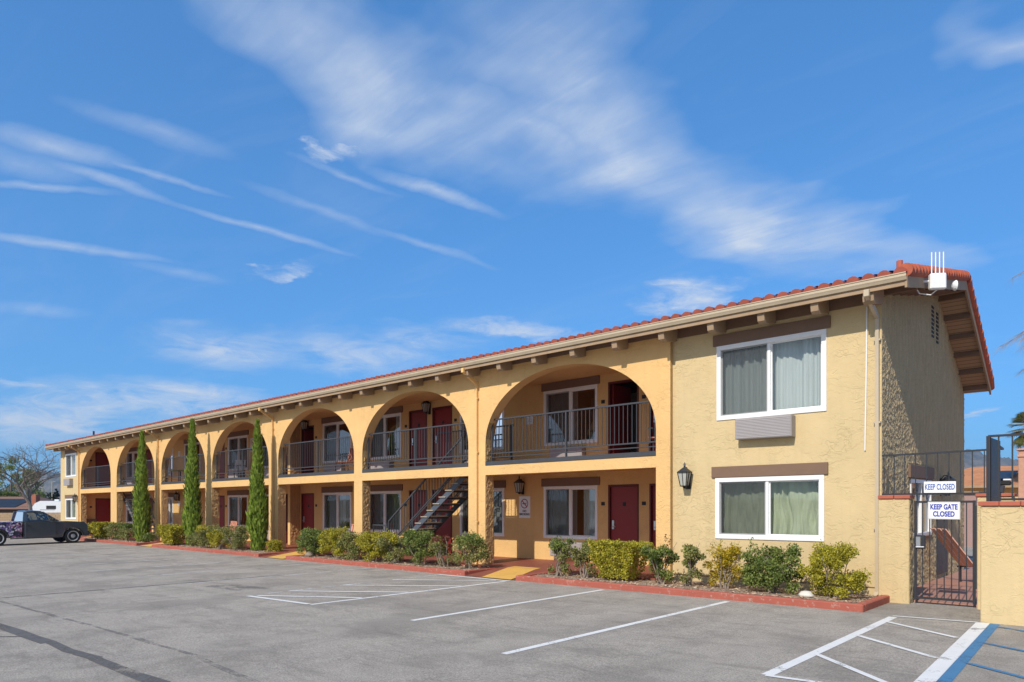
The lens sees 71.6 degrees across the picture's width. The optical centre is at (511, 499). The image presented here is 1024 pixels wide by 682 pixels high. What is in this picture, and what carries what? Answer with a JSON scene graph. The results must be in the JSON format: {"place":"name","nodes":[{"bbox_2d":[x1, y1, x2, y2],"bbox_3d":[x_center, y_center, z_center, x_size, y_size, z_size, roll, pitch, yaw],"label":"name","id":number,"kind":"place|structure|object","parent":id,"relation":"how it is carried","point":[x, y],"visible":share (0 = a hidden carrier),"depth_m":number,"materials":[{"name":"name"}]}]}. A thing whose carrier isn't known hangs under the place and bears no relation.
{"place":"outdoors","nodes":[
{"label":"outdoors","id":0,"kind":"place"},
{"bbox_2d":[2,470,60,499],"bbox_3d":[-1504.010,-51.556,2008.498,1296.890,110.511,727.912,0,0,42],"label":"hills","id":1,"kind":"structure","parent":0,"point":[50,485],"depth_m":1875.75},
{"bbox_2d":[81,534,670,580],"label":"walkway","id":2,"kind":"structure","parent":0,"point":[501,563],"depth_m":18.59,"materials":[{"name":"concrete"}]},
{"bbox_2d":[123,479,154,532],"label":"steel staircase","id":3,"kind":"structure","parent":2,"relation":"on","point":[125,494],"depth_m":36.10,"materials":[{"name":"metal"}]},
{"bbox_2d":[388,437,467,548],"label":"steel staircase","id":4,"kind":"structure","parent":2,"relation":"on","point":[439,503],"depth_m":20.64,"materials":[{"name":"metal"}]},
{"bbox_2d":[0,538,1023,681],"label":"parking lot","id":5,"kind":"structure","parent":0,"point":[380,638],"depth_m":9.46,"materials":[{"name":"asphalt"}]},
{"bbox_2d":[0,440,60,519],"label":"bare tree","id":6,"kind":"object","parent":5,"relation":"on","point":[29,488],"visible":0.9,"depth_m":62.19,"materials":[{"name":"grey plant"}]},
{"bbox_2d":[0,512,60,520],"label":"block wall","id":7,"kind":"structure","parent":5,"relation":"on","point":[8,516],"depth_m":61.91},
{"bbox_2d":[0,510,89,545],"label":"pickup truck","id":8,"kind":"object","parent":5,"relation":"on","point":[20,525],"visible":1,"depth_m":32.03,"materials":[{"name":"grey metal"}]},
{"bbox_2d":[0,623,170,681],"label":"crack seal","id":9,"kind":"object","parent":5,"relation":"on","point":[142,677],"visible":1,"depth_m":8.05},
{"bbox_2d":[88,537,139,542],"bbox_3d":[-18.590,1.905,33.526,7.820,0.112,1.069,0,0,42],"label":"planting bed","id":10,"kind":"object","parent":5,"relation":"on","point":[117,540],"visible":0.38,"depth_m":33.16,"materials":[{"name":"soil"}]},
{"bbox_2d":[90,521,114,538],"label":"shrub","id":11,"kind":"object","parent":10,"relation":"on","point":[96,528],"visible":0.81,"depth_m":34.41,"materials":[{"name":"green plant"}]},
{"bbox_2d":[102,522,123,539],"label":"shrub","id":12,"kind":"object","parent":10,"relation":"on","point":[111,530],"visible":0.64,"depth_m":33.45,"materials":[{"name":"green plant"}]},
{"bbox_2d":[116,522,134,540],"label":"shrub","id":13,"kind":"object","parent":10,"relation":"on","point":[125,531],"visible":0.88,"depth_m":32.48,"materials":[{"name":"green plant"}]},
{"bbox_2d":[131,430,152,540],"bbox_3d":[-16.687,-0.616,31.984,0.900,5.092,0.857,0,0,42],"label":"cypress tree","id":14,"kind":"object","parent":10,"relation":"on","point":[141,509],"visible":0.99,"depth_m":31.77,"materials":[{"name":"green plant"}]},
{"bbox_2d":[90,538,878,602],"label":"leaf litter","id":15,"kind":"object","parent":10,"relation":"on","point":[781,589],"visible":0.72,"depth_m":14.02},
{"bbox_2d":[80,537,158,544],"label":"kerb","id":16,"kind":"structure","parent":5,"relation":"on","point":[108,541],"depth_m":32.08,"materials":[{"name":"red paint"}]},
{"bbox_2d":[0,601,252,680],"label":"crack seal","id":17,"kind":"object","parent":5,"relation":"on","point":[185,652],"visible":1,"depth_m":9.05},
{"bbox_2d":[152,543,291,556],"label":"kerb","id":18,"kind":"structure","parent":5,"relation":"on","point":[165,546],"depth_m":25.27,"materials":[{"name":"red paint"}]},
{"bbox_2d":[167,544,282,552],"bbox_3d":[-11.046,1.815,26.587,8.520,0.117,1.119,0,0,42],"label":"planting bed","id":19,"kind":"object","parent":5,"relation":"on","point":[245,550],"visible":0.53,"depth_m":26.21,"materials":[{"name":"brick"}]},
{"bbox_2d":[156,524,185,544],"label":"shrub","id":20,"kind":"object","parent":19,"relation":"on","point":[168,534],"visible":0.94,"depth_m":28.59,"materials":[{"name":"yellow plant"}]},
{"bbox_2d":[180,418,203,544],"bbox_3d":[-12.799,-0.707,28.403,0.903,5.180,0.841,0,0,42],"label":"cypress tree","id":21,"kind":"object","parent":19,"relation":"on","point":[192,518],"visible":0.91,"depth_m":28.21,"materials":[{"name":"green plant"}]},
{"bbox_2d":[190,524,213,547],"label":"shrub","id":22,"kind":"object","parent":19,"relation":"on","point":[199,535],"visible":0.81,"depth_m":26.82,"materials":[{"name":"green plant"}]},
{"bbox_2d":[205,523,233,548],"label":"shrub","id":23,"kind":"object","parent":19,"relation":"on","point":[215,537],"visible":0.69,"depth_m":25.98,"materials":[{"name":"green plant"}]},
{"bbox_2d":[219,523,248,549],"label":"shrub","id":24,"kind":"object","parent":19,"relation":"on","point":[236,540],"visible":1,"depth_m":25.18,"materials":[{"name":"green plant"}]},
{"bbox_2d":[245,418,268,550],"bbox_3d":[-8.902,-0.520,24.852,0.793,4.713,0.746,0,0,-6],"label":"cypress tree","id":25,"kind":"object","parent":19,"relation":"on","point":[257,518],"visible":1,"depth_m":24.69,"materials":[{"name":"green plant"}]},
{"bbox_2d":[265,539,283,551],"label":"shrub","id":26,"kind":"object","parent":19,"relation":"on","point":[274,545],"visible":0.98,"depth_m":23.99,"materials":[{"name":"green plant"}]},
{"bbox_2d":[302,555,482,569],"bbox_3d":[-3.596,1.726,19.768,7.720,0.114,1.119,0,0,42],"label":"planting bed","id":27,"kind":"object","parent":5,"relation":"on","point":[392,562],"visible":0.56,"depth_m":19.06,"materials":[{"name":"brick"}]},
{"bbox_2d":[297,527,329,555],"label":"shrub","id":28,"kind":"object","parent":27,"relation":"on","point":[310,536],"visible":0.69,"depth_m":21.86,"materials":[{"name":"green plant"}]},
{"bbox_2d":[316,526,349,558],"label":"shrub","id":29,"kind":"object","parent":27,"relation":"on","point":[331,535],"visible":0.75,"depth_m":21.01,"materials":[{"name":"green plant"}]},
{"bbox_2d":[335,530,368,560],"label":"shrub","id":30,"kind":"object","parent":27,"relation":"on","point":[351,548],"visible":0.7,"depth_m":20.31,"materials":[{"name":"green plant"}]},
{"bbox_2d":[354,531,390,561],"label":"shrub","id":31,"kind":"object","parent":27,"relation":"on","point":[370,549],"visible":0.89,"depth_m":19.64,"materials":[{"name":"yellow plant"}]},
{"bbox_2d":[374,528,411,562],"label":"shrub","id":32,"kind":"object","parent":27,"relation":"on","point":[392,542],"visible":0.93,"depth_m":19.12,"materials":[{"name":"green plant"}]},
{"bbox_2d":[400,528,440,565],"bbox_3d":[-2.386,1.236,18.486,1.337,0.995,0.900,0,0,42],"label":"shrub","id":33,"kind":"object","parent":27,"relation":"on","point":[419,541],"visible":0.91,"depth_m":18.36,"materials":[{"name":"green plant"}]},
{"bbox_2d":[428,535,452,566],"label":"shrub","id":34,"kind":"object","parent":27,"relation":"on","point":[440,549],"visible":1,"depth_m":17.94,"materials":[{"name":"green plant"}]},
{"bbox_2d":[451,530,491,568],"bbox_3d":[-1.052,1.216,17.310,1.176,1.001,0.893,0,0,42],"label":"shrub","id":35,"kind":"object","parent":27,"relation":"on","point":[475,541],"visible":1,"depth_m":17.17,"materials":[{"name":"green plant"}]},
{"bbox_2d":[286,554,498,575],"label":"kerb","id":36,"kind":"structure","parent":5,"relation":"on","point":[393,566],"depth_m":18.46,"materials":[{"name":"red paint"}]},
{"bbox_2d":[311,581,505,604],"bbox_3d":[-1.760,1.758,13.627,0.100,0.002,4.701,0,0,44],"label":"hatching border","id":37,"kind":"object","parent":5,"relation":"on","point":[404,593],"visible":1,"depth_m":13.32,"materials":[{"name":"white paint"}]},
{"bbox_2d":[413,590,600,620],"bbox_3d":[0.157,1.736,11.960,0.100,0.001,4.730,0,0,42],"label":"stall line","id":38,"kind":"object","parent":5,"relation":"on","point":[502,605],"visible":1,"depth_m":11.55,"materials":[{"name":"white paint"}]},
{"bbox_2d":[483,566,538,579],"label":"ramp","id":39,"kind":"structure","parent":5,"relation":"on","point":[512,572],"depth_m":16.50,"materials":[{"name":"yellow paint"}]},
{"bbox_2d":[45,260,994,595],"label":"motel building","id":40,"kind":"structure","parent":5,"relation":"on","point":[857,378],"depth_m":16.00,"materials":[{"name":"paint"}]},
{"bbox_2d":[65,453,75,476],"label":"window","id":41,"kind":"structure","parent":40,"relation":"in","point":[73,455],"depth_m":41.63,"materials":[{"name":"white plastic"}]},
{"bbox_2d":[65,499,75,518],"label":"window","id":42,"kind":"structure","parent":40,"relation":"in","point":[72,504],"depth_m":41.69,"materials":[{"name":"white plastic"}]},
{"bbox_2d":[95,498,110,521],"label":"door","id":43,"kind":"structure","parent":40,"relation":"in","point":[102,505],"depth_m":40.99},
{"bbox_2d":[95,452,110,485],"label":"door","id":44,"kind":"structure","parent":40,"relation":"in","point":[101,459],"depth_m":40.95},
{"bbox_2d":[126,451,137,478],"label":"window","id":45,"kind":"structure","parent":40,"relation":"in","point":[131,456],"depth_m":40.64,"materials":[{"name":"glass"}]},
{"bbox_2d":[219,496,224,526],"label":"door","id":46,"kind":"structure","parent":40,"relation":"in","point":[221,498],"depth_m":33.02,"materials":[{"name":"red wood"}]},
{"bbox_2d":[228,495,247,526],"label":"window","id":47,"kind":"structure","parent":40,"relation":"in","point":[238,500],"depth_m":32.14,"materials":[{"name":"white plastic"}]},
{"bbox_2d":[228,435,247,469],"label":"window","id":48,"kind":"structure","parent":40,"relation":"in","point":[238,441],"depth_m":32.15,"materials":[{"name":"white plastic"}]},
{"bbox_2d":[301,493,313,530],"bbox_3d":[-8.036,0.755,28.039,0.920,2.038,0.151,0,0,42],"label":"door","id":49,"kind":"structure","parent":40,"relation":"in","point":[307,499],"depth_m":28.10,"materials":[{"name":"red wood"}]},
{"bbox_2d":[301,425,313,472],"bbox_3d":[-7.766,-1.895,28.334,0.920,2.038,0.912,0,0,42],"label":"door","id":50,"kind":"structure","parent":40,"relation":"in","point":[308,435],"depth_m":28.34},
{"bbox_2d":[323,492,351,530],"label":"window","id":51,"kind":"structure","parent":40,"relation":"in","point":[337,500],"depth_m":26.95,"materials":[{"name":"white glass"}]},
{"bbox_2d":[323,421,351,463],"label":"window","id":52,"kind":"structure","parent":40,"relation":"in","point":[334,426],"depth_m":27.21,"materials":[{"name":"white glass"}]},
{"bbox_2d":[335,448,353,470],"bbox_3d":[-5.846,-1.359,25.002,0.610,0.886,0.540,0,0,12],"label":"patio chair","id":53,"kind":"object","parent":40,"relation":"on","point":[350,456],"visible":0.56,"depth_m":24.92,"materials":[{"name":"plastic"}]},
{"bbox_2d":[370,460,393,468],"bbox_3d":[-4.521,-1.163,24.622,1.080,0.400,0.208,0,0,42],"label":"air conditioner","id":54,"kind":"object","parent":40,"relation":"attached to","point":[382,466],"visible":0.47,"depth_m":24.43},
{"bbox_2d":[370,491,401,532],"bbox_3d":[-4.345,0.411,24.815,1.920,1.447,0.360,0,0,42],"label":"window","id":55,"kind":"structure","parent":40,"relation":"in","point":[386,503],"depth_m":24.82,"materials":[{"name":"white glass"}]},
{"bbox_2d":[370,413,401,459],"bbox_3d":[-4.338,-2.189,24.822,1.920,1.547,0.379,0,0,42],"label":"window","id":56,"kind":"structure","parent":40,"relation":"in","point":[382,426],"depth_m":24.73,"materials":[{"name":"white plastic"}]},
{"bbox_2d":[409,490,425,547],"bbox_3d":[-3.079,0.695,23.502,0.920,2.038,0.151,0,0,42],"label":"door","id":57,"kind":"structure","parent":40,"relation":"in","point":[417,494],"depth_m":23.56,"materials":[{"name":"red wood"}]},
{"bbox_2d":[409,409,426,466],"bbox_3d":[-3.079,-1.955,23.502,0.920,2.038,0.151,0,0,42],"label":"door","id":58,"kind":"structure","parent":40,"relation":"in","point":[417,419],"depth_m":23.52,"materials":[{"name":"red wood"}]},
{"bbox_2d":[432,489,451,553],"bbox_3d":[-2.201,0.685,22.699,0.940,2.038,0.151,0,0,42],"label":"door","id":59,"kind":"structure","parent":40,"relation":"in","point":[446,529],"depth_m":22.66,"materials":[{"name":"red wood"}]},
{"bbox_2d":[432,405,451,464],"bbox_3d":[-2.201,-1.965,22.699,0.940,2.038,0.151,0,0,42],"label":"door","id":60,"kind":"structure","parent":40,"relation":"in","point":[442,415],"depth_m":22.72,"materials":[{"name":"red wood"}]},
{"bbox_2d":[460,488,503,535],"bbox_3d":[-0.808,0.369,21.591,1.890,1.447,0.380,0,0,42],"label":"window","id":61,"kind":"structure","parent":40,"relation":"in","point":[498,492],"depth_m":21.32,"materials":[{"name":"white glass"}]},
{"bbox_2d":[460,410,503,452],"bbox_3d":[-0.895,-2.231,21.496,1.890,1.547,0.122,0,0,42],"label":"window","id":62,"kind":"structure","parent":40,"relation":"in","point":[502,414],"depth_m":21.06,"materials":[{"name":"white glass"}]},
{"bbox_2d":[514,476,524,494],"bbox_3d":[0.221,-0.426,20.235,0.230,0.550,0.275,0,0,42],"label":"wall lantern","id":63,"kind":"object","parent":40,"relation":"attached to","point":[519,485],"depth_m":20.18,"materials":[{"name":"black metal"}]},
{"bbox_2d":[519,496,529,517],"bbox_3d":[0.360,0.208,20.283,0.420,0.620,0.018,0,0,42],"label":"no smoking sign","id":64,"kind":"object","parent":40,"relation":"attached to","point":[524,506],"visible":1,"depth_m":20.28,"materials":[{"name":"white plastic"}]},
{"bbox_2d":[550,445,585,457],"bbox_3d":[1.498,-1.236,19.112,1.080,0.400,0.208,0,0,42],"label":"air conditioner","id":65,"kind":"object","parent":40,"relation":"attached to","point":[569,454],"visible":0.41,"depth_m":18.96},
{"bbox_2d":[543,485,597,539],"bbox_3d":[1.679,0.339,19.310,1.840,1.446,0.372,0,0,42],"label":"window","id":66,"kind":"structure","parent":40,"relation":"in","point":[563,499],"depth_m":19.41,"materials":[{"name":"glass"}]},
{"bbox_2d":[543,384,597,445],"bbox_3d":[1.682,-2.261,19.313,1.840,1.546,0.382,0,0,42],"label":"window","id":67,"kind":"structure","parent":40,"relation":"in","point":[567,398],"depth_m":19.51,"materials":[{"name":"glass"}]},
{"bbox_2d":[608,484,638,563],"bbox_3d":[2.859,0.624,18.067,0.920,2.038,0.151,0,0,42],"label":"door","id":68,"kind":"structure","parent":40,"relation":"in","point":[623,499],"depth_m":18.08,"materials":[{"name":"red wood"}]},
{"bbox_2d":[608,379,638,453],"bbox_3d":[3.129,-2.026,18.362,0.920,2.038,0.912,0,0,42],"label":"door","id":69,"kind":"structure","parent":40,"relation":"in","point":[617,394],"depth_m":18.48,"materials":[{"name":"wood"}]},
{"bbox_2d":[649,484,655,564],"bbox_3d":[3.759,0.613,17.243,0.900,2.038,0.151,0,0,42],"label":"door","id":70,"kind":"structure","parent":40,"relation":"in","point":[652,487],"depth_m":17.48,"materials":[{"name":"red wood"}]},
{"bbox_2d":[649,402,655,450],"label":"door","id":71,"kind":"structure","parent":40,"relation":"in","point":[653,424],"depth_m":17.48,"materials":[{"name":"red wood"}]},
{"bbox_2d":[677,462,691,488],"bbox_3d":[3.510,-0.493,14.378,0.230,0.550,0.275,0,0,42],"label":"wall lantern","id":72,"kind":"object","parent":40,"relation":"attached to","point":[684,473],"depth_m":14.32,"materials":[{"name":"black metal"}]},
{"bbox_2d":[735,414,794,439],"bbox_3d":[4.735,-1.352,13.303,1.080,0.400,0.208,0,0,42],"label":"air conditioner","id":73,"kind":"object","parent":40,"relation":"attached to","point":[769,427],"visible":1,"depth_m":13.19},
{"bbox_2d":[715,475,823,541],"bbox_3d":[4.925,0.158,13.503,2.090,1.218,0.388,0,0,42],"label":"window","id":74,"kind":"structure","parent":40,"relation":"in","point":[783,508],"depth_m":13.48,"materials":[{"name":"white plastic"}]},
{"bbox_2d":[716,329,826,420],"bbox_3d":[4.944,-2.308,13.472,2.100,1.489,0.368,0,0,42],"label":"window","id":75,"kind":"structure","parent":40,"relation":"in","point":[786,374],"depth_m":13.44,"materials":[{"name":"white plastic"}]},
{"bbox_2d":[910,479,931,535],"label":"window","id":76,"kind":"structure","parent":40,"relation":"in","point":[919,483],"depth_m":14.00,"materials":[{"name":"white plastic"}]},
{"bbox_2d":[917,252,957,294],"bbox_3d":[7.168,-3.812,12.060,0.648,0.709,0.354,0,0,7],"label":"wifi antenna","id":77,"kind":"object","parent":40,"relation":"attached to","point":[936,281],"visible":0.91,"depth_m":11.90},
{"bbox_2d":[503,601,729,653],"bbox_3d":[1.775,1.713,9.936,0.100,0.001,5.530,0,0,42],"label":"stall line","id":78,"kind":"object","parent":5,"relation":"on","point":[568,638],"visible":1,"depth_m":9.37,"materials":[{"name":"white paint"}]},
{"bbox_2d":[516,571,889,611],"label":"kerb","id":79,"kind":"structure","parent":5,"relation":"on","point":[871,603],"depth_m":12.26,"materials":[{"name":"red paint"}]},
{"bbox_2d":[533,573,875,602],"bbox_3d":[3.268,1.649,13.729,6.800,0.099,1.479,0,0,42],"label":"planting bed","id":80,"kind":"object","parent":5,"relation":"on","point":[758,592],"visible":0.48,"depth_m":13.07,"materials":[{"name":"brick"}]},
{"bbox_2d":[547,535,575,575],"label":"shrub","id":81,"kind":"object","parent":80,"relation":"on","point":[560,548],"visible":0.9,"depth_m":15.43,"materials":[{"name":"green plant"}]},
{"bbox_2d":[569,537,601,577],"bbox_3d":[1.595,1.242,15.040,0.756,0.887,0.688,0,0,20],"label":"shrub","id":82,"kind":"object","parent":80,"relation":"on","point":[581,556],"visible":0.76,"depth_m":14.98,"materials":[{"name":"green plant"}]},
{"bbox_2d":[588,539,653,580],"bbox_3d":[2.227,1.249,14.592,1.194,0.865,0.911,0,0,42],"label":"shrub","id":83,"kind":"object","parent":80,"relation":"on","point":[608,550],"visible":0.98,"depth_m":14.35,"materials":[{"name":"green plant"}]},
{"bbox_2d":[639,534,679,583],"bbox_3d":[2.889,1.165,13.879,0.812,1.013,0.586,0,0,6],"label":"shrub","id":84,"kind":"object","parent":80,"relation":"on","point":[654,555],"visible":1,"depth_m":13.81,"materials":[{"name":"green plant"}]},
{"bbox_2d":[679,543,706,585],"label":"shrub","id":85,"kind":"object","parent":80,"relation":"on","point":[691,553],"visible":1,"depth_m":13.31,"materials":[{"name":"green plant"}]},
{"bbox_2d":[702,540,745,588],"bbox_3d":[3.940,1.188,13.062,0.889,0.944,0.768,0,0,42],"label":"shrub","id":86,"kind":"object","parent":80,"relation":"on","point":[724,562],"visible":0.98,"depth_m":13.03,"materials":[{"name":"yellow plant"}]},
{"bbox_2d":[739,537,804,594],"bbox_3d":[4.543,1.156,12.357,1.184,0.993,0.922,0,0,42],"label":"shrub","id":87,"kind":"object","parent":80,"relation":"on","point":[775,574],"visible":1,"depth_m":12.27,"materials":[{"name":"green plant"}]},
{"bbox_2d":[796,539,871,598],"bbox_3d":[5.346,1.155,11.701,1.098,1.026,0.878,0,0,42],"label":"shrub","id":88,"kind":"object","parent":80,"relation":"on","point":[836,558],"visible":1,"depth_m":11.57,"materials":[{"name":"green plant"}]},
{"bbox_2d":[762,617,896,674],"bbox_3d":[3.982,1.690,8.548,0.115,0.002,4.560,0,0,42],"label":"hatching border","id":89,"kind":"object","parent":5,"relation":"on","point":[793,662],"visible":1,"depth_m":8.06,"materials":[{"name":"white paint"}]},
{"bbox_2d":[815,654,886,681],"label":"hatching stripe","id":90,"kind":"object","parent":5,"relation":"on","point":[852,668],"visible":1,"depth_m":7.07,"materials":[{"name":"white paint"}]},
{"bbox_2d":[878,495,914,603],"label":"gate pier wall","id":91,"kind":"structure","parent":5,"relation":"on","point":[895,548],"depth_m":11.69,"materials":[{"name":"beige paint"}]},
{"bbox_2d":[914,500,976,603],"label":"iron gate","id":92,"kind":"structure","parent":91,"relation":"attached to","point":[919,541],"depth_m":11.34,"materials":[{"name":"metal"}]},
{"bbox_2d":[928,502,959,519],"bbox_3d":[6.884,0.172,11.312,0.450,0.280,0.014,0,0,42],"label":"keep gate closed sign","id":93,"kind":"object","parent":92,"relation":"attached to","point":[944,510],"visible":1,"depth_m":11.30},
{"bbox_2d":[856,635,938,657],"bbox_3d":[4.405,1.681,8.174,0.075,0.010,1.309,0,0,-9],"label":"hatching stripe","id":94,"kind":"object","parent":5,"relation":"on","point":[896,646],"visible":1,"depth_m":8.13,"materials":[{"name":"white paint"}]},
{"bbox_2d":[914,622,989,681],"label":"hatching border","id":95,"kind":"object","parent":5,"relation":"on","point":[935,671],"visible":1,"depth_m":7.66,"materials":[{"name":"white paint"}]},
{"bbox_2d":[937,624,999,681],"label":"blue border","id":96,"kind":"object","parent":5,"relation":"on","point":[953,670],"visible":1,"depth_m":7.65,"materials":[{"name":"paint"}]},
{"bbox_2d":[964,491,979,546],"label":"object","id":97,"kind":"structure","parent":5,"relation":"on","point":[969,497],"depth_m":25.97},
{"bbox_2d":[975,493,1016,608],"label":"latch side pier","id":98,"kind":"structure","parent":5,"relation":"on","point":[981,496],"depth_m":10.92,"materials":[{"name":"beige paint"}]},
{"bbox_2d":[978,501,1023,625],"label":"boundary wall","id":99,"kind":"structure","parent":5,"relation":"on","point":[1001,562],"depth_m":9.59,"materials":[{"name":"beige paint"}]},
{"bbox_2d":[882,433,1023,500],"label":"iron fence","id":100,"kind":"object","parent":99,"relation":"on","point":[992,450],"visible":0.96,"depth_m":10.00,"materials":[{"name":"metal"}]},
{"bbox_2d":[924,481,955,492],"bbox_3d":[6.837,-0.203,11.342,0.450,0.184,0.014,0,0,42],"label":"keep closed sign","id":101,"kind":"object","parent":100,"relation":"attached to","point":[940,487],"visible":1,"depth_m":11.33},
{"bbox_2d":[1007,411,1023,449],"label":"palm tree","id":102,"kind":"object","parent":5,"relation":"on","point":[1019,442],"visible":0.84,"depth_m":32.01,"materials":[{"name":"green plant"}]},
{"bbox_2d":[1016,448,1023,500],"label":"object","id":103,"kind":"object","parent":5,"relation":"on","point":[1020,455],"visible":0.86,"depth_m":29.79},
{"bbox_2d":[0,0,1023,488],"label":"sky","id":104,"kind":"structure","parent":0,"point":[206,205],"materials":[{"name":"blue"}]},
{"bbox_2d":[913,567,976,606],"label":"patio","id":105,"kind":"structure","parent":0,"point":[948,586],"depth_m":13.05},
{"bbox_2d":[930,528,972,581],"bbox_3d":[9.144,1.116,14.160,1.283,1.095,0.590,0,0,0],"label":"stair railing","id":106,"kind":"object","parent":105,"relation":"on","point":[954,547],"visible":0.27,"depth_m":14.16,"materials":[{"name":"wood"}]},
{"bbox_2d":[991,271,1023,431],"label":"weeping pine","id":107,"kind":"object","parent":105,"relation":"on","point":[1015,339],"visible":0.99,"depth_m":13.39,"materials":[{"name":"green plant"}]},
{"bbox_2d":[964,449,1017,468],"bbox_3d":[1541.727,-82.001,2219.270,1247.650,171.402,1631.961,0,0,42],"label":"hills","id":108,"kind":"structure","parent":0,"point":[978,458],"depth_m":2225.40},
{"bbox_3d":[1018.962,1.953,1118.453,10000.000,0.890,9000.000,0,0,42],"label":"ground","id":109,"kind":"structure","parent":0,"visible":0},
{"bbox_2d":[0,457,41,496],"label":"leafy tree","id":110,"kind":"object","parent":109,"relation":"on","point":[9,468],"visible":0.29,"depth_m":92.34,"materials":[{"name":"green plant"}]},
{"bbox_2d":[0,494,53,512],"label":"brown house","id":111,"kind":"structure","parent":109,"relation":"on","point":[10,504],"depth_m":85.20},
{"bbox_2d":[32,499,60,512],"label":"travel trailer","id":112,"kind":"object","parent":109,"relation":"on","point":[54,506],"visible":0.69,"depth_m":80.00,"materials":[{"name":"white plastic"}]},
{"bbox_2d":[964,466,1017,500],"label":"poolside building","id":113,"kind":"structure","parent":109,"relation":"on","point":[978,477],"depth_m":34.78,"materials":[{"name":"paint"}]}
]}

